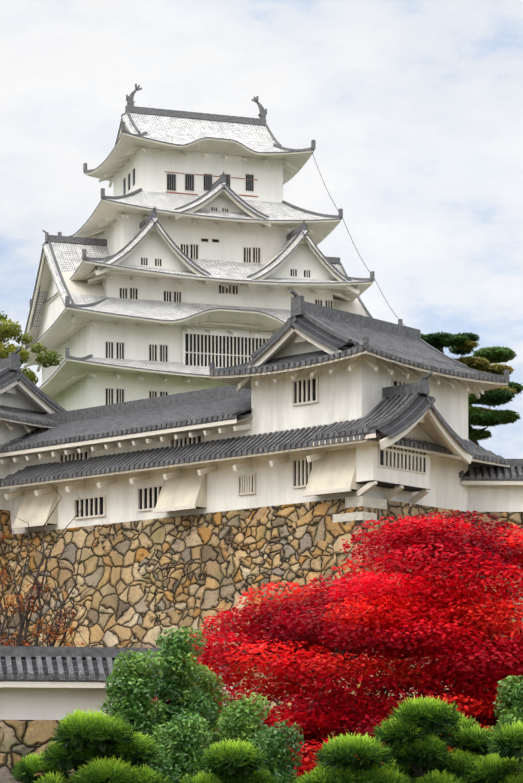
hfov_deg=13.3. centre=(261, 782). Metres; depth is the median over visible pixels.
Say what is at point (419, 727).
pine
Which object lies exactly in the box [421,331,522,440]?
pine
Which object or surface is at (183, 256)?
keep
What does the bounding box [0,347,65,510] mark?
yagura
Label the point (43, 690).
wall
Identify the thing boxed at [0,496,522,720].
stone wall
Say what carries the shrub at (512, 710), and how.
on the ground
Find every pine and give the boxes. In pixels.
[10,694,522,782]
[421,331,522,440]
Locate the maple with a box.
[150,509,522,779]
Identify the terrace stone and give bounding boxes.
[266,721,476,757]
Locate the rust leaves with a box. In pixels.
[0,534,85,646]
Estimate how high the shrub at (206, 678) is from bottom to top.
3.302 m
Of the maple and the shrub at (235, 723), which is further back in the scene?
the maple
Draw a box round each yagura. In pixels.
[0,289,510,533]
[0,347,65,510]
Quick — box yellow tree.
[0,311,63,384]
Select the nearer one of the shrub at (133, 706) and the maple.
the shrub at (133, 706)
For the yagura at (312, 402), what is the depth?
91.76 m
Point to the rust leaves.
(34, 611)
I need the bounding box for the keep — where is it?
[20,84,404,410]
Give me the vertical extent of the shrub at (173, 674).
4.151 m
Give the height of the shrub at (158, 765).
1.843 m
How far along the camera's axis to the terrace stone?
64.54 m
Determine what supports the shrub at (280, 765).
on the ground
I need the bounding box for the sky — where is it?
[0,0,522,458]
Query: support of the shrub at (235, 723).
on the ground
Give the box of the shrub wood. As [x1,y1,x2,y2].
[0,348,520,778]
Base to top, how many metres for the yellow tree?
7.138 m
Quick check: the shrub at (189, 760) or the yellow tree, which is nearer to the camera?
the shrub at (189, 760)
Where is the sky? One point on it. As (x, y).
(412, 110)

